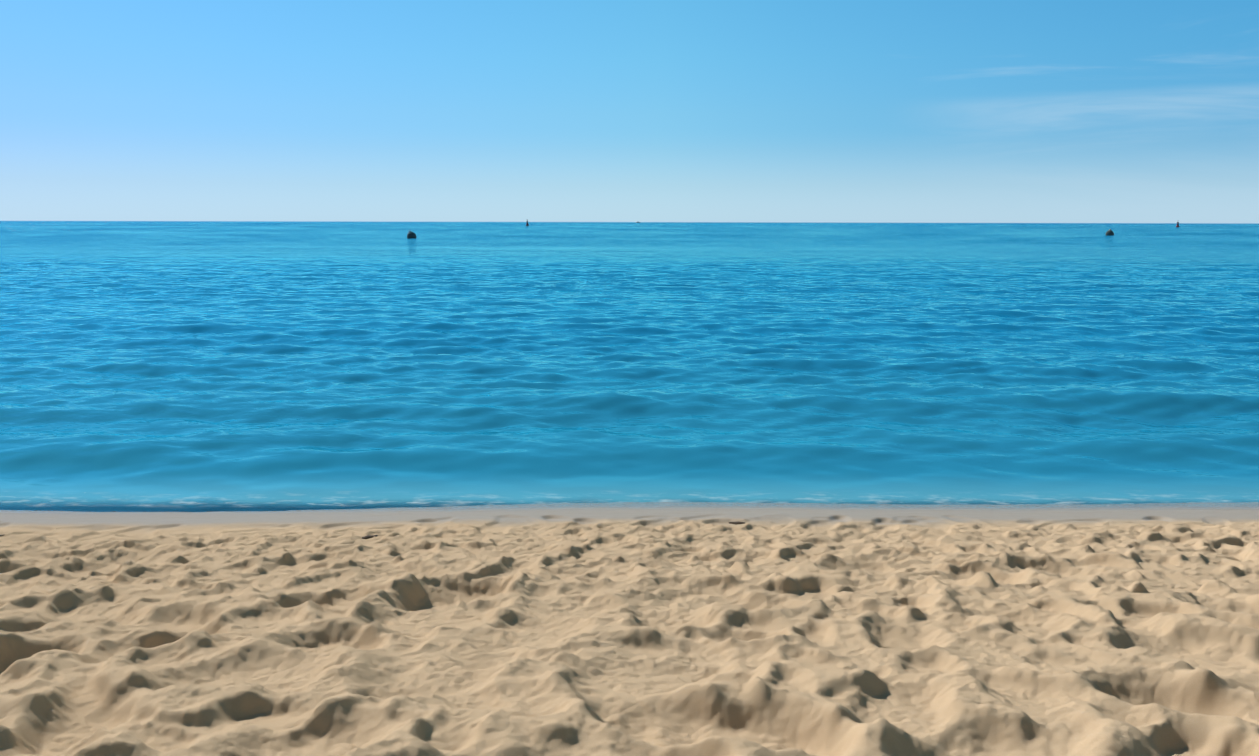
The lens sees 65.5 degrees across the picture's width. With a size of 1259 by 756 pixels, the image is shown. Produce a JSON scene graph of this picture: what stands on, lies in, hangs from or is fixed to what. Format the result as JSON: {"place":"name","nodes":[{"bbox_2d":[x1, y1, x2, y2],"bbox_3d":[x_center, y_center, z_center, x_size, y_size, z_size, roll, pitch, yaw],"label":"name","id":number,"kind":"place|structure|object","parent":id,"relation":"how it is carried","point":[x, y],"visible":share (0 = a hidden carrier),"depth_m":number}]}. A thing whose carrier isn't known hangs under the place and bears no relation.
{"place":"outdoors","nodes":[
{"label":"outdoors","id":0,"kind":"place"},
{"bbox_2d":[0,250,1258,511],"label":"sea water","id":1,"kind":"structure","parent":0,"point":[182,378],"depth_m":6.29},
{"bbox_2d":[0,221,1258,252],"bbox_3d":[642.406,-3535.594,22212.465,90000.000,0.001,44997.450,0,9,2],"label":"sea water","id":2,"kind":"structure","parent":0,"point":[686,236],"depth_m":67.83},
{"bbox_2d":[407,230,415,237],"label":"round buoy","id":3,"kind":"object","parent":2,"relation":"on","point":[410,234],"visible":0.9,"depth_m":59.56},
{"bbox_2d":[1105,229,1113,234],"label":"round buoy","id":4,"kind":"object","parent":2,"relation":"in","point":[1110,232],"visible":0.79,"depth_m":80.81},
{"bbox_2d":[0,0,1258,222],"label":"sky","id":5,"kind":"structure","parent":0,"point":[842,111]},
{"bbox_3d":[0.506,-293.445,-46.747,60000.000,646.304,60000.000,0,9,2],"label":"seabed","id":6,"kind":"structure","parent":0,"visible":0},
{"bbox_2d":[0,502,1258,755],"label":"beach sand","id":7,"kind":"structure","parent":6,"relation":"on","point":[658,628],"depth_m":1.87}
]}

